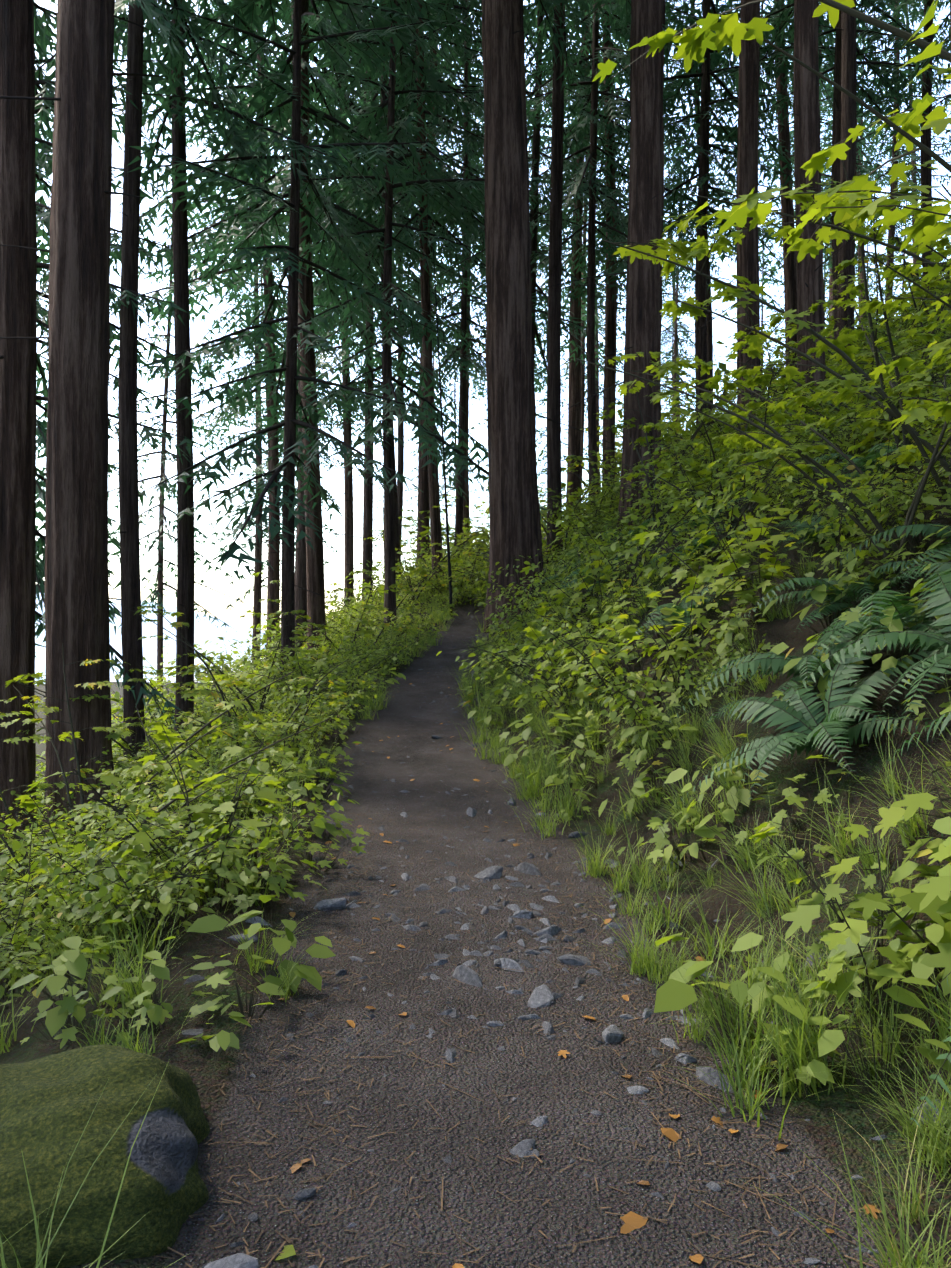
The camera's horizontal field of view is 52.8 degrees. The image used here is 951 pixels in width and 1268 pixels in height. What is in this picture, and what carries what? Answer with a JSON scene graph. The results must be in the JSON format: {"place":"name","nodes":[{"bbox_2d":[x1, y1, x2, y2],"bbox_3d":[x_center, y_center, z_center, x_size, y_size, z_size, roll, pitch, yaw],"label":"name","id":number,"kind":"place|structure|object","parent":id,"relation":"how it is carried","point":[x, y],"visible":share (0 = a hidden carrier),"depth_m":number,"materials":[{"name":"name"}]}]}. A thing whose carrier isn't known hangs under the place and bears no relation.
{"place":"outdoors","nodes":[
{"label":"outdoors","id":0,"kind":"place"},
{"bbox_2d":[35,649,265,684],"bbox_3d":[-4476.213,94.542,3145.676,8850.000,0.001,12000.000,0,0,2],"label":"river water","id":1,"kind":"structure","parent":0,"point":[41,667],"depth_m":2969.75,"materials":[{"name":"white liquid"}]},
{"bbox_2d":[35,593,266,663],"bbox_3d":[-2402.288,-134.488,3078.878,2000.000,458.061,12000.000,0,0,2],"label":"shore hill","id":2,"kind":"structure","parent":0,"point":[204,631],"depth_m":6060.89,"materials":[{"name":"white"}]},
{"bbox_2d":[0,567,460,1267],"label":"grass","id":3,"kind":"structure","parent":0,"point":[140,947],"depth_m":4.38,"materials":[{"name":"green plant"}]},
{"bbox_2d":[0,376,950,1267],"bbox_3d":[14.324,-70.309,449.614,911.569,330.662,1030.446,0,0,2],"label":"terrain","id":4,"kind":"structure","parent":0,"point":[506,1234],"depth_m":3.57,"materials":[{"name":"brown soil"}]},
{"bbox_2d":[0,0,38,874],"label":"tree","id":5,"kind":"object","parent":4,"relation":"on","point":[18,318],"visible":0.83,"depth_m":10.14,"materials":[{"name":"brown plant"}]},
{"bbox_2d":[0,0,165,854],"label":"tree","id":6,"kind":"object","parent":4,"relation":"on","point":[76,595],"visible":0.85,"depth_m":9.18,"materials":[{"name":"brown plant"}]},
{"bbox_2d":[0,1044,209,1267],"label":"boulder","id":7,"kind":"object","parent":4,"relation":"on","point":[48,1104],"visible":0.92,"depth_m":2.43,"materials":[{"name":"green plant"}]},
{"bbox_2d":[34,0,187,726],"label":"tree","id":8,"kind":"object","parent":4,"relation":"on","point":[44,217],"visible":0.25,"depth_m":14.00,"materials":[{"name":"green plant"}]},
{"bbox_2d":[34,0,200,734],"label":"tree","id":9,"kind":"object","parent":4,"relation":"on","point":[151,245],"visible":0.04,"depth_m":20.99,"materials":[{"name":"green plant"}]},
{"bbox_2d":[34,0,221,759],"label":"tree","id":10,"kind":"object","parent":4,"relation":"on","point":[44,185],"visible":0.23,"depth_m":16.26,"materials":[{"name":"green plant"}]},
{"bbox_2d":[35,0,268,779],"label":"tree","id":11,"kind":"object","parent":4,"relation":"on","point":[131,622],"visible":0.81,"depth_m":14.07,"materials":[{"name":"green plant"}]},
{"bbox_2d":[108,75,246,717],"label":"tree","id":12,"kind":"object","parent":4,"relation":"on","point":[157,591],"visible":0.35,"depth_m":53.59,"materials":[{"name":"green plant"}]},
{"bbox_2d":[0,581,457,1063],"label":"shrubs","id":13,"kind":"object","parent":4,"relation":"on","point":[75,964],"visible":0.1,"depth_m":3.89,"materials":[{"name":"green plant"}]},
{"bbox_2d":[201,1253,260,1267],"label":"rock","id":14,"kind":"object","parent":4,"relation":"on","point":[239,1260],"visible":1,"depth_m":2.25,"materials":[{"name":"grey stone"}]},
{"bbox_2d":[114,0,349,736],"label":"tree","id":15,"kind":"object","parent":4,"relation":"on","point":[186,574],"visible":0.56,"depth_m":16.84,"materials":[{"name":"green plant"}]},
{"bbox_2d":[217,933,257,941],"bbox_3d":[-1.091,1.406,4.391,0.226,0.072,0.075,0,0,9],"label":"rock","id":16,"kind":"object","parent":4,"relation":"on","point":[253,937],"visible":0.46,"depth_m":4.37,"materials":[{"name":"grey stone"}]},
{"bbox_2d":[0,539,489,1004],"bbox_3d":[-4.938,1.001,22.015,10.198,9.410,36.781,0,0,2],"label":"shrubs","id":17,"kind":"object","parent":4,"relation":"on","point":[170,739],"visible":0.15,"depth_m":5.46,"materials":[{"name":"green plant"}]},
{"bbox_2d":[192,53,331,666],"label":"tree","id":18,"kind":"object","parent":4,"relation":"on","point":[257,590],"visible":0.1,"depth_m":55.87,"materials":[{"name":"green plant"}]},
{"bbox_2d":[145,0,382,659],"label":"tree","id":19,"kind":"object","parent":4,"relation":"on","point":[273,591],"visible":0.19,"depth_m":35.46,"materials":[{"name":"green plant"}]},
{"bbox_2d":[206,248,333,611],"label":"tree","id":20,"kind":"object","parent":4,"relation":"on","point":[265,530],"visible":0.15,"depth_m":58.89,"materials":[{"name":"green plant"}]},
{"bbox_2d":[0,491,565,968],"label":"maple bush","id":21,"kind":"object","parent":4,"relation":"on","point":[118,731],"visible":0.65,"depth_m":9.10,"materials":[{"name":"green plant"}]},
{"bbox_2d":[224,142,343,557],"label":"tree","id":22,"kind":"object","parent":4,"relation":"on","point":[321,462],"visible":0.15,"depth_m":43.47,"materials":[{"name":"green plant"}]},
{"bbox_2d":[275,1245,295,1259],"bbox_3d":[-0.481,1.516,2.333,0.102,0.028,0.069,-7,0,2],"label":"fallen leaf","id":23,"kind":"object","parent":4,"relation":"on","point":[288,1250],"visible":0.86,"depth_m":2.32,"materials":[{"name":"green plant"}]},
{"bbox_2d":[112,0,465,693],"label":"tree","id":24,"kind":"object","parent":4,"relation":"on","point":[292,397],"visible":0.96,"depth_m":16.64,"materials":[{"name":"green plant"}]},
{"bbox_2d":[110,0,484,662],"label":"tree","id":25,"kind":"object","parent":4,"relation":"on","point":[315,584],"visible":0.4,"depth_m":20.85,"materials":[{"name":"green plant"}]},
{"bbox_2d":[293,1188,326,1200],"bbox_3d":[-0.443,1.509,2.565,0.112,0.049,0.037,0,0,-18],"label":"rock","id":26,"kind":"object","parent":4,"relation":"on","point":[304,1194],"visible":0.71,"depth_m":2.55,"materials":[{"name":"grey stone"}]},
{"bbox_2d":[110,0,537,647],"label":"tree","id":27,"kind":"object","parent":4,"relation":"on","point":[300,544],"visible":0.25,"depth_m":24.55,"materials":[{"name":"green plant"}]},
{"bbox_2d":[313,897,361,909],"bbox_3d":[-0.712,1.419,4.951,0.326,0.118,0.132,-13,-14,2],"label":"rock","id":28,"kind":"object","parent":4,"relation":"on","point":[333,904],"visible":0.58,"depth_m":4.94,"materials":[{"name":"grey stone"}]},
{"bbox_2d":[272,1,418,617],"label":"tree","id":29,"kind":"object","parent":4,"relation":"on","point":[348,523],"visible":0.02,"depth_m":38.02,"materials":[{"name":"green plant"}]},
{"bbox_2d":[253,0,480,600],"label":"tree","id":30,"kind":"object","parent":4,"relation":"on","point":[367,519],"visible":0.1,"depth_m":30.03,"materials":[{"name":"green plant"}]},
{"bbox_2d":[253,0,484,595],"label":"tree","id":31,"kind":"object","parent":4,"relation":"on","point":[438,267],"visible":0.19,"depth_m":26.08,"materials":[{"name":"green plant"}]},
{"bbox_2d":[357,452,403,588],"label":"tree","id":32,"kind":"object","parent":4,"relation":"on","point":[380,533],"visible":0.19,"depth_m":103.64,"materials":[{"name":"green plant"}]},
{"bbox_2d":[257,0,551,632],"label":"tree","id":33,"kind":"object","parent":4,"relation":"on","point":[388,387],"visible":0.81,"depth_m":19.77,"materials":[{"name":"green plant"}]},
{"bbox_2d":[325,1,485,554],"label":"tree","id":34,"kind":"object","parent":4,"relation":"on","point":[400,469],"visible":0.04,"depth_m":41.98,"materials":[{"name":"green plant"}]},
{"bbox_2d":[311,0,525,584],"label":"tree","id":35,"kind":"object","parent":4,"relation":"on","point":[435,516],"visible":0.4,"depth_m":22.81,"materials":[{"name":"green plant"}]},
{"bbox_2d":[402,389,453,561],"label":"tree","id":36,"kind":"object","parent":4,"relation":"on","point":[414,451],"visible":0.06,"depth_m":121.47,"materials":[{"name":"green plant"}]},
{"bbox_2d":[403,323,457,558],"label":"tree","id":37,"kind":"object","parent":4,"relation":"on","point":[415,498],"visible":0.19,"depth_m":111.18,"materials":[{"name":"green plant"}]},
{"bbox_2d":[324,0,549,564],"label":"tree","id":38,"kind":"object","parent":4,"relation":"on","point":[423,501],"visible":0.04,"depth_m":35.82,"materials":[{"name":"green plant"}]},
{"bbox_2d":[433,249,452,616],"bbox_3d":[-0.656,-3.929,19.478,0.411,7.801,0.070,0,0,2],"label":"snag tree","id":39,"kind":"object","parent":4,"relation":"on","point":[448,555],"visible":0.9,"depth_m":19.46,"materials":[{"name":"black plant"}]},
{"bbox_2d":[438,315,485,546],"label":"tree","id":40,"kind":"object","parent":4,"relation":"on","point":[447,486],"visible":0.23,"depth_m":107.31,"materials":[{"name":"green plant"}]},
{"bbox_2d":[375,0,549,558],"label":"tree","id":41,"kind":"object","parent":4,"relation":"on","point":[463,305],"visible":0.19,"depth_m":32.26,"materials":[{"name":"green plant"}]},
{"bbox_2d":[396,542,553,611],"bbox_3d":[0.076,-1.393,22.573,4.040,1.932,6.359,0,0,2],"label":"shrub","id":42,"kind":"object","parent":4,"relation":"on","point":[472,586],"visible":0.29,"depth_m":21.50,"materials":[{"name":"green plant"}]},
{"bbox_2d":[392,0,564,542],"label":"tree","id":43,"kind":"object","parent":4,"relation":"on","point":[466,472],"visible":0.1,"depth_m":46.89,"materials":[{"name":"green plant"}]},
{"bbox_2d":[473,866,503,879],"bbox_3d":[0.074,1.397,5.499,0.202,0.105,0.118,-6,2,-17],"label":"rock","id":44,"kind":"object","parent":4,"relation":"on","point":[493,872],"visible":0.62,"depth_m":5.48,"materials":[{"name":"grey stone"}]},
{"bbox_2d":[35,222,950,795],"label":"shrub","id":45,"kind":"object","parent":4,"relation":"on","point":[689,430],"visible":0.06,"depth_m":29.36,"materials":[{"name":"green plant"}]},
{"bbox_2d":[36,238,949,782],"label":"bush","id":46,"kind":"object","parent":4,"relation":"on","point":[422,534],"visible":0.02,"depth_m":34.19,"materials":[{"name":"green plant"}]},
{"bbox_2d":[470,186,565,453],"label":"tree","id":47,"kind":"object","parent":4,"relation":"on","point":[485,419],"visible":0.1,"depth_m":72.91,"materials":[{"name":"green plant"}]},
{"bbox_2d":[510,910,532,918],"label":"rock","id":48,"kind":"object","parent":4,"relation":"on","point":[526,914],"visible":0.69,"depth_m":4.82,"materials":[{"name":"grey stone"}]},
{"bbox_2d":[393,0,665,634],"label":"tree","id":49,"kind":"object","parent":4,"relation":"on","point":[515,522],"visible":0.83,"depth_m":17.52,"materials":[{"name":"brown plant"}]},
{"bbox_2d":[432,0,630,565],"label":"tree","id":50,"kind":"object","parent":4,"relation":"on","point":[553,459],"visible":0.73,"depth_m":23.36,"materials":[{"name":"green plant"}]},
{"bbox_2d":[156,640,911,1267],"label":"path litter","id":51,"kind":"object","parent":4,"relation":"on","point":[696,1258],"depth_m":3.03,"materials":[{"name":"brown plant"}]},
{"bbox_2d":[234,621,833,1243],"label":"fallen leaves","id":52,"kind":"object","parent":4,"relation":"on","point":[498,987],"visible":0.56,"depth_m":3.69,"materials":[{"name":"orange plant"}]},
{"bbox_2d":[183,613,887,1267],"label":"pebbles","id":53,"kind":"object","parent":4,"relation":"on","point":[465,974],"visible":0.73,"depth_m":4.23,"materials":[{"name":"grey stone"}]},
{"bbox_2d":[527,984,553,1007],"bbox_3d":[0.268,1.465,3.844,0.103,0.064,0.182,0,2,19],"label":"rock","id":54,"kind":"object","parent":4,"relation":"on","point":[541,996],"visible":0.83,"depth_m":3.82,"materials":[{"name":"grey stone"}]},
{"bbox_2d":[427,0,688,476],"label":"tree","id":55,"kind":"object","parent":4,"relation":"on","point":[536,149],"visible":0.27,"depth_m":34.34,"materials":[{"name":"green plant"}]},
{"bbox_2d":[535,254,587,499],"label":"tree","id":56,"kind":"object","parent":4,"relation":"on","point":[544,432],"visible":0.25,"depth_m":109.36,"materials":[{"name":"green plant"}]},
{"bbox_2d":[535,27,626,491],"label":"tree","id":57,"kind":"object","parent":4,"relation":"on","point":[598,371],"visible":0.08,"depth_m":66.08,"materials":[{"name":"green plant"}]},
{"bbox_2d":[536,30,629,497],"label":"tree","id":58,"kind":"object","parent":4,"relation":"on","point":[583,368],"visible":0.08,"depth_m":54.00,"materials":[{"name":"green plant"}]},
{"bbox_2d":[464,2,710,531],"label":"tree","id":59,"kind":"object","parent":4,"relation":"on","point":[574,416],"visible":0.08,"depth_m":44.37,"materials":[{"name":"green plant"}]},
{"bbox_2d":[563,291,621,497],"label":"tree","id":60,"kind":"object","parent":4,"relation":"on","point":[601,385],"visible":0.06,"depth_m":110.85,"materials":[{"name":"green plant"}]},
{"bbox_2d":[591,1025,622,1044],"bbox_3d":[0.490,1.500,3.511,0.086,0.112,0.242,0,0,28],"label":"rock","id":61,"kind":"object","parent":4,"relation":"on","point":[612,1033],"visible":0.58,"depth_m":3.50,"materials":[{"name":"grey stone"}]},
{"bbox_2d":[524,0,697,505],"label":"tree","id":62,"kind":"object","parent":4,"relation":"on","point":[581,122],"visible":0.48,"depth_m":28.50,"materials":[{"name":"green plant"}]},
{"bbox_2d":[540,0,684,533],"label":"tree","id":63,"kind":"object","parent":4,"relation":"on","point":[643,314],"visible":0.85,"depth_m":17.96,"materials":[{"name":"brown plant"}]},
{"bbox_2d":[620,1211,647,1233],"bbox_3d":[0.411,1.515,2.436,0.094,0.027,0.100,9,5,2],"label":"fallen leaf","id":64,"kind":"object","parent":4,"relation":"on","point":[632,1220],"visible":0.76,"depth_m":2.45,"materials":[{"name":"orange plant"}]},
{"bbox_2d":[599,154,670,437],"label":"tree","id":65,"kind":"object","parent":4,"relation":"on","point":[622,332],"visible":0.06,"depth_m":96.75,"materials":[{"name":"green plant"}]},
{"bbox_2d":[616,0,679,481],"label":"tree","id":66,"kind":"object","parent":4,"relation":"on","point":[663,17],"visible":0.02,"depth_m":20.64,"materials":[{"name":"brown plant"}]},
{"bbox_2d":[525,0,782,499],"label":"tree","id":67,"kind":"object","parent":4,"relation":"on","point":[610,338],"visible":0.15,"depth_m":35.54,"materials":[{"name":"green plant"}]},
{"bbox_2d":[661,1128,681,1142],"bbox_3d":[0.585,1.495,2.846,0.062,0.023,0.066,2,-2,2],"label":"fallen leaf","id":68,"kind":"object","parent":4,"relation":"on","point":[671,1134],"visible":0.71,"depth_m":2.85,"materials":[{"name":"orange plant"}]},
{"bbox_2d":[660,122,694,435],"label":"tree","id":69,"kind":"object","parent":4,"relation":"on","point":[675,344],"visible":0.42,"depth_m":91.69,"materials":[{"name":"green plant"}]},
{"bbox_2d":[660,270,694,431],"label":"tree","id":70,"kind":"object","parent":4,"relation":"on","point":[673,356],"visible":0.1,"depth_m":119.75,"materials":[{"name":"green plant"}]},
{"bbox_2d":[674,1053,696,1063],"bbox_3d":[0.711,1.498,3.355,0.128,0.056,0.049,-15,-14,25],"label":"rock","id":71,"kind":"object","parent":4,"relation":"on","point":[687,1057],"visible":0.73,"depth_m":3.33,"materials":[{"name":"grey stone"}]},
{"bbox_2d":[660,123,725,436],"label":"tree","id":72,"kind":"object","parent":4,"relation":"on","point":[682,327],"visible":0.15,"depth_m":95.81,"materials":[{"name":"green plant"}]},
{"bbox_2d":[436,275,950,752],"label":"shrub","id":73,"kind":"object","parent":4,"relation":"on","point":[841,443],"visible":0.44,"depth_m":9.25,"materials":[{"name":"green plant"}]},
{"bbox_2d":[441,523,950,1267],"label":"grass","id":74,"kind":"structure","parent":4,"relation":"on","point":[647,965],"depth_m":4.03,"materials":[{"name":"green plant"}]},
{"bbox_2d":[538,0,857,437],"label":"tree","id":75,"kind":"object","parent":4,"relation":"on","point":[705,74],"visible":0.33,"depth_m":30.82,"materials":[{"name":"green plant"}]},
{"bbox_2d":[455,294,950,1101],"bbox_3d":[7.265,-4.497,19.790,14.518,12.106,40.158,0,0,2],"label":"shrubs","id":76,"kind":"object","parent":4,"relation":"on","point":[675,992],"depth_m":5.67,"materials":[{"name":"green plant"}]},
{"bbox_2d":[617,0,793,432],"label":"tree","id":77,"kind":"object","parent":4,"relation":"on","point":[709,327],"visible":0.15,"depth_m":41.09,"materials":[{"name":"green plant"}]},
{"bbox_2d":[473,130,950,589],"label":"maple bush","id":78,"kind":"object","parent":4,"relation":"on","point":[870,307],"visible":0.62,"depth_m":9.27,"materials":[{"name":"green plant"}]},
{"bbox_2d":[661,0,779,427],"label":"tree","id":79,"kind":"object","parent":4,"relation":"on","point":[747,259],"visible":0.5,"depth_m":21.52,"materials":[{"name":"brown plant"}]},
{"bbox_2d":[534,443,950,1127],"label":"fern","id":80,"kind":"object","parent":4,"relation":"on","point":[808,721],"visible":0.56,"depth_m":5.22,"materials":[{"name":"green plant"}]},
{"bbox_2d":[723,199,784,393],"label":"tree","id":81,"kind":"object","parent":4,"relation":"on","point":[761,304],"visible":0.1,"depth_m":104.29,"materials":[{"name":"green plant"}]},
{"bbox_2d":[686,1,826,364],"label":"tree","id":82,"kind":"object","parent":4,"relation":"on","point":[771,270],"visible":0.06,"depth_m":53.47,"materials":[{"name":"green plant"}]},
{"bbox_2d":[680,0,860,385],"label":"tree","id":83,"kind":"object","parent":4,"relation":"on","point":[790,281],"visible":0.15,"depth_m":34.56,"materials":[{"name":"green plant"}]},
{"bbox_2d":[592,0,950,518],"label":"maple tree","id":84,"kind":"object","parent":4,"relation":"on","point":[847,197],"visible":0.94,"depth_m":4.41,"materials":[{"name":"green plant"}]},
{"bbox_2d":[679,0,950,352],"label":"tree","id":85,"kind":"object","parent":4,"relation":"on","point":[874,65],"visible":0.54,"depth_m":26.76,"materials":[{"name":"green plant"}]},
{"bbox_2d":[788,0,850,421],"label":"tree","id":86,"kind":"object","parent":4,"relation":"on","point":[809,268],"visible":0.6,"depth_m":17.57,"materials":[{"name":"brown plant"}]},
{"bbox_2d":[758,3,887,310],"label":"tree","id":87,"kind":"object","parent":4,"relation":"on","point":[828,144],"visible":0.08,"depth_m":56.91,"materials":[{"name":"green plant"}]},
{"bbox_2d":[759,15,886,315],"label":"tree","id":88,"kind":"object","parent":4,"relation":"on","point":[826,262],"depth_m":67.08,"materials":[{"name":"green plant"}]},
{"bbox_2d":[758,0,905,273],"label":"tree","id":89,"kind":"object","parent":4,"relation":"on","point":[830,102],"visible":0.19,"depth_m":50.84,"materials":[{"name":"green plant"}]},
{"bbox_2d":[768,0,915,372],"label":"tree","id":90,"kind":"object","parent":4,"relation":"on","point":[847,251],"visible":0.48,"depth_m":22.11,"materials":[{"name":"brown plant"}]},
{"bbox_2d":[772,1,913,328],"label":"tree","id":91,"kind":"object","parent":4,"relation":"on","point":[858,173],"visible":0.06,"depth_m":57.37,"materials":[{"name":"green plant"}]},
{"bbox_2d":[770,1,920,337],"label":"tree","id":92,"kind":"object","parent":4,"relation":"on","point":[830,269],"visible":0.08,"depth_m":82.67,"materials":[{"name":"green plant"}]},
{"bbox_2d":[821,10,917,323],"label":"tree","id":93,"kind":"object","parent":4,"relation":"on","point":[868,252],"visible":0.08,"depth_m":76.51,"materials":[{"name":"green plant"}]},
{"bbox_2d":[823,0,950,327],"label":"tree","id":94,"kind":"object","parent":4,"relation":"on","point":[894,154],"visible":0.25,"depth_m":49.39,"materials":[{"name":"green plant"}]},
{"bbox_2d":[868,157,917,315],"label":"tree","id":95,"kind":"object","parent":4,"relation":"on","point":[903,240],"visible":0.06,"depth_m":115.69,"materials":[{"name":"green plant"}]},
{"bbox_2d":[857,0,934,311],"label":"tree","id":96,"kind":"object","parent":4,"relation":"on","point":[926,175],"visible":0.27,"depth_m":29.43,"materials":[{"name":"brown plant"}]},
{"bbox_2d":[856,0,950,267],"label":"tree","id":97,"kind":"object","parent":4,"relation":"on","point":[941,27],"visible":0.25,"depth_m":36.08,"materials":[{"name":"green plant"}]},
{"bbox_2d":[859,0,950,281],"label":"tree","id":98,"kind":"object","parent":4,"relation":"on","point":[914,163],"visible":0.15,"depth_m":88.32,"materials":[{"name":"green plant"}]},
{"bbox_2d":[889,0,950,190],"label":"tree","id":99,"kind":"object","parent":4,"relation":"on","point":[902,5],"visible":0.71,"depth_m":23.03,"materials":[{"name":"green plant"}]},
{"bbox_2d":[913,1099,947,1124],"bbox_3d":[1.397,1.488,2.849,0.352,0.198,0.089,0,0,27],"label":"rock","id":100,"kind":"object","parent":4,"relation":"on","point":[922,1115],"visible":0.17,"depth_m":2.84,"materials":[{"name":"grey stone"}]},
{"bbox_2d":[34,0,950,630],"label":"sky","id":101,"kind":"structure","parent":0,"point":[215,602],"materials":[{"name":"white"}]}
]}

